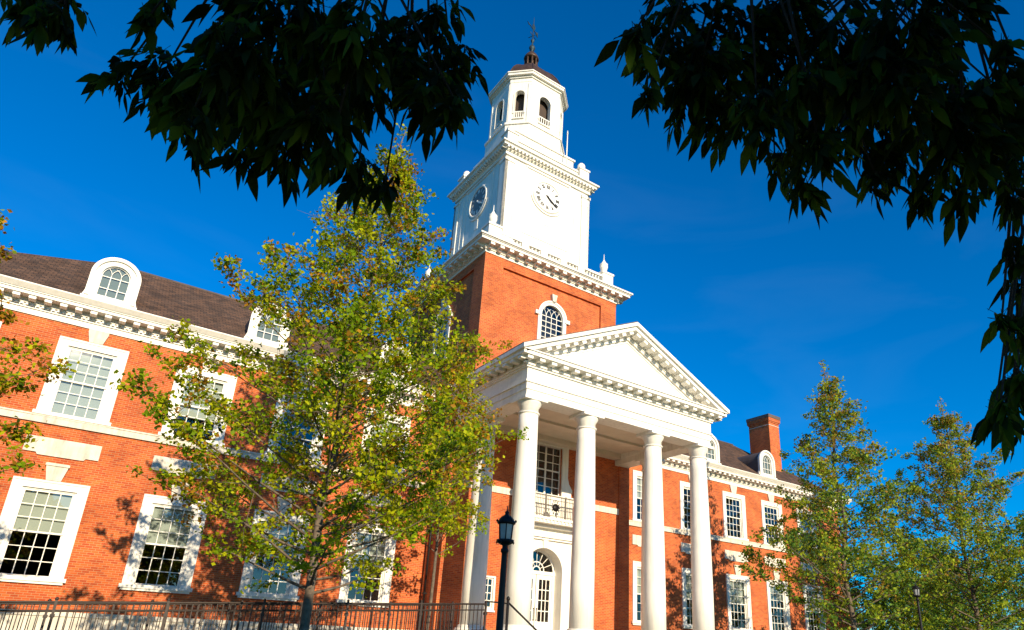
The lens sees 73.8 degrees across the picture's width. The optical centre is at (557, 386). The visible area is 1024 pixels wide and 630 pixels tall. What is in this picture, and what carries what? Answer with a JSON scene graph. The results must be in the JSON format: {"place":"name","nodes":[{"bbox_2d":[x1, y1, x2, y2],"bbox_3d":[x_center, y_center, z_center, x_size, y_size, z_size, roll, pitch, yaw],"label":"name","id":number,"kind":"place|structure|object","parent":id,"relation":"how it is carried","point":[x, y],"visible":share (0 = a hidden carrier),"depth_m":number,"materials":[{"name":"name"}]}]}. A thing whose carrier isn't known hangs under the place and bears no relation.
{"place":"outdoors","nodes":[
{"label":"outdoors","id":0,"kind":"place"},
{"bbox_2d":[0,22,851,629],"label":"university hall","id":1,"kind":"structure","parent":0,"point":[626,490],"depth_m":30.65,"materials":[{"name":"brick"}]},
{"bbox_2d":[0,476,89,584],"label":"window","id":2,"kind":"structure","parent":1,"relation":"in","point":[57,508],"depth_m":23.82,"materials":[{"name":"white paint"}]},
{"bbox_2d":[32,336,128,427],"bbox_3d":[-17.861,-0.128,25.601,2.420,3.140,0.375,17,-25,-33],"label":"window","id":3,"kind":"structure","parent":1,"relation":"in","point":[88,396],"depth_m":25.68,"materials":[{"name":"white paint"}]},
{"bbox_2d":[118,494,206,593],"bbox_3d":[-14.859,5.998,25.789,2.420,3.480,0.375,17,-25,-33],"label":"window","id":4,"kind":"structure","parent":1,"relation":"in","point":[156,525],"depth_m":25.87,"materials":[{"name":"white paint"}]},
{"bbox_2d":[157,366,236,447],"bbox_3d":[-14.637,0.837,27.763,2.420,3.140,0.375,17,-25,-33],"label":"window","id":5,"kind":"structure","parent":1,"relation":"in","point":[227,387],"depth_m":27.86,"materials":[{"name":"white paint"}]},
{"bbox_2d":[236,509,309,601],"bbox_3d":[-11.635,6.964,27.951,2.420,3.480,0.375,17,-25,-33],"label":"window","id":6,"kind":"structure","parent":1,"relation":"in","point":[290,594],"depth_m":27.87,"materials":[{"name":"white paint"}]},
{"bbox_2d":[264,388,329,463],"bbox_3d":[-11.413,1.803,29.925,2.420,3.140,0.375,17,-25,-33],"label":"window","id":7,"kind":"structure","parent":1,"relation":"in","point":[315,438],"depth_m":29.93,"materials":[{"name":"white paint"}]},
{"bbox_2d":[336,524,395,607],"bbox_3d":[-8.411,7.929,30.113,2.420,3.480,0.375,17,-25,-33],"label":"window","id":8,"kind":"structure","parent":1,"relation":"in","point":[381,551],"depth_m":30.31,"materials":[{"name":"white paint"}]},
{"bbox_2d":[361,407,410,479],"bbox_3d":[-8.189,2.768,32.087,2.420,3.140,0.375,17,-25,-33],"label":"window","id":9,"kind":"structure","parent":1,"relation":"in","point":[396,419],"depth_m":32.39,"materials":[{"name":"white paint"}]},
{"bbox_2d":[433,299,453,360],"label":"arched window","id":10,"kind":"structure","parent":1,"relation":"in","point":[445,308],"depth_m":39.91,"materials":[{"name":"white paint"}]},
{"bbox_2d":[484,576,495,611],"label":"small window","id":11,"kind":"structure","parent":1,"relation":"in","point":[493,578],"depth_m":31.73,"materials":[{"name":"white paint"}]},
{"bbox_2d":[487,596,536,629],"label":"stair handrail","id":12,"kind":"object","parent":1,"relation":"on","point":[508,603],"visible":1,"depth_m":23.77,"materials":[{"name":"black metal"}]},
{"bbox_2d":[530,574,535,628],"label":"door leaf","id":13,"kind":"structure","parent":1,"relation":"in","point":[533,575],"depth_m":33.52,"materials":[{"name":"white paint"}]},
{"bbox_2d":[534,574,551,629],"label":"door leaf","id":14,"kind":"structure","parent":1,"relation":"in","point":[540,625],"depth_m":33.78,"materials":[{"name":"white paint"}]},
{"bbox_2d":[536,443,560,495],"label":"french window","id":15,"kind":"structure","parent":1,"relation":"in","point":[544,485],"depth_m":35.75,"materials":[{"name":"black glass"}]},
{"bbox_2d":[535,294,569,338],"bbox_3d":[-0.333,-3.301,38.698,2.400,4.160,0.320,17,-25,-33],"label":"arched window","id":16,"kind":"structure","parent":1,"relation":"in","point":[552,303],"depth_m":39.07,"materials":[{"name":"white paint"}]},
{"bbox_2d":[631,561,640,624],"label":"window","id":17,"kind":"structure","parent":1,"relation":"in","point":[636,566],"depth_m":38.76,"materials":[{"name":"white paint"}]},
{"bbox_2d":[631,470,641,523],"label":"window","id":18,"kind":"structure","parent":1,"relation":"in","point":[636,475],"depth_m":40.79,"materials":[{"name":"white paint"}]},
{"bbox_2d":[679,481,690,531],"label":"window","id":19,"kind":"structure","parent":1,"relation":"in","point":[682,485],"depth_m":42.88,"materials":[{"name":"white paint"}]},
{"bbox_2d":[681,568,692,628],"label":"window","id":20,"kind":"structure","parent":1,"relation":"in","point":[685,572],"depth_m":41.03,"materials":[{"name":"white paint"}]},
{"bbox_2d":[722,491,748,541],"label":"window","id":21,"kind":"structure","parent":1,"relation":"in","point":[742,520],"depth_m":45.58,"materials":[{"name":"white paint"}]},
{"bbox_2d":[725,574,752,629],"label":"window","id":22,"kind":"structure","parent":1,"relation":"in","point":[735,584],"depth_m":43.71,"materials":[{"name":"white paint"}]},
{"bbox_2d":[760,500,784,548],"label":"window","id":23,"kind":"structure","parent":1,"relation":"in","point":[763,503],"depth_m":47.71,"materials":[{"name":"white paint"}]},
{"bbox_2d":[766,580,790,629],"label":"window","id":24,"kind":"structure","parent":1,"relation":"in","point":[773,595],"depth_m":45.82,"materials":[{"name":"white paint"}]},
{"bbox_2d":[796,508,816,551],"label":"window","id":25,"kind":"structure","parent":1,"relation":"in","point":[802,526],"depth_m":50.03,"materials":[{"name":"white paint"}]},
{"bbox_2d":[802,584,825,629],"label":"window","id":26,"kind":"structure","parent":1,"relation":"in","point":[809,590],"depth_m":47.95,"materials":[{"name":"white paint"}]},
{"bbox_2d":[0,0,1023,629],"label":"sky","id":27,"kind":"structure","parent":0,"point":[748,298],"materials":[{"name":"blue"}]},
{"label":"ramp","id":28,"kind":"structure","parent":0,"visible":0},
{"bbox_2d":[0,599,453,629],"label":"ramp railing","id":29,"kind":"object","parent":28,"relation":"on","point":[149,614],"visible":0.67,"depth_m":19.76,"materials":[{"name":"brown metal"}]},
{"bbox_2d":[0,597,486,629],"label":"ramp railing","id":30,"kind":"object","parent":28,"relation":"on","point":[168,602],"visible":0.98,"depth_m":18.89,"materials":[{"name":"brown metal"}]},
{"bbox_3d":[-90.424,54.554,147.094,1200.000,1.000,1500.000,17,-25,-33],"label":"lawn","id":31,"kind":"structure","parent":0,"visible":0},
{"bbox_2d":[0,209,79,480],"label":"leafy tree","id":32,"kind":"object","parent":31,"relation":"on","point":[15,435],"visible":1,"depth_m":15.73,"materials":[{"name":"green plant"}]},
{"bbox_2d":[0,0,488,216],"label":"shade tree","id":33,"kind":"object","parent":31,"relation":"on","point":[232,89],"visible":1,"depth_m":3.05,"materials":[{"name":"green plant"}]},
{"bbox_2d":[109,123,528,629],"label":"leafy tree","id":34,"kind":"object","parent":31,"relation":"on","point":[352,328],"visible":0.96,"depth_m":18.77,"materials":[{"name":"green plant"}]},
{"bbox_2d":[378,340,506,629],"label":"leafy tree","id":35,"kind":"object","parent":31,"relation":"on","point":[455,377],"visible":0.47,"depth_m":26.86,"materials":[{"name":"green plant"}]},
{"bbox_2d":[496,506,516,629],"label":"lamp post","id":36,"kind":"object","parent":31,"relation":"on","point":[506,522],"visible":1,"depth_m":11.37,"materials":[{"name":"black metal"}]},
{"bbox_2d":[594,0,1023,464],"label":"shade tree","id":37,"kind":"object","parent":31,"relation":"on","point":[878,75],"visible":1,"depth_m":3.16,"materials":[{"name":"green plant"}]},
{"bbox_2d":[780,528,900,629],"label":"leafy tree","id":38,"kind":"object","parent":31,"relation":"on","point":[855,582],"visible":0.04,"depth_m":51.36,"materials":[{"name":"green plant"}]},
{"bbox_2d":[735,359,954,629],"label":"leafy tree","id":39,"kind":"object","parent":31,"relation":"on","point":[829,496],"visible":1,"depth_m":34.55,"materials":[{"name":"green plant"}]},
{"bbox_2d":[839,560,963,629],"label":"leafy tree","id":40,"kind":"object","parent":31,"relation":"on","point":[911,625],"visible":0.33,"depth_m":47.77,"materials":[{"name":"green plant"}]},
{"bbox_2d":[912,584,922,629],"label":"lamp post","id":41,"kind":"object","parent":31,"relation":"on","point":[916,590],"visible":1,"depth_m":29.94,"materials":[{"name":"black metal"}]},
{"bbox_2d":[860,397,1023,629],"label":"leafy tree","id":42,"kind":"object","parent":31,"relation":"on","point":[952,472],"visible":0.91,"depth_m":41.00,"materials":[{"name":"green plant"}]},
{"bbox_2d":[893,543,1004,629],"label":"leafy tree","id":43,"kind":"object","parent":31,"relation":"on","point":[959,593],"depth_m":70.31,"materials":[{"name":"green plant"}]},
{"bbox_2d":[889,567,1023,629],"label":"leafy tree","id":44,"kind":"object","parent":31,"relation":"on","point":[969,612],"visible":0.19,"depth_m":50.40,"materials":[{"name":"green plant"}]},
{"bbox_2d":[954,517,1023,629],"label":"leafy tree","id":45,"kind":"object","parent":31,"relation":"on","point":[1016,591],"visible":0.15,"depth_m":53.33,"materials":[{"name":"green plant"}]}
]}

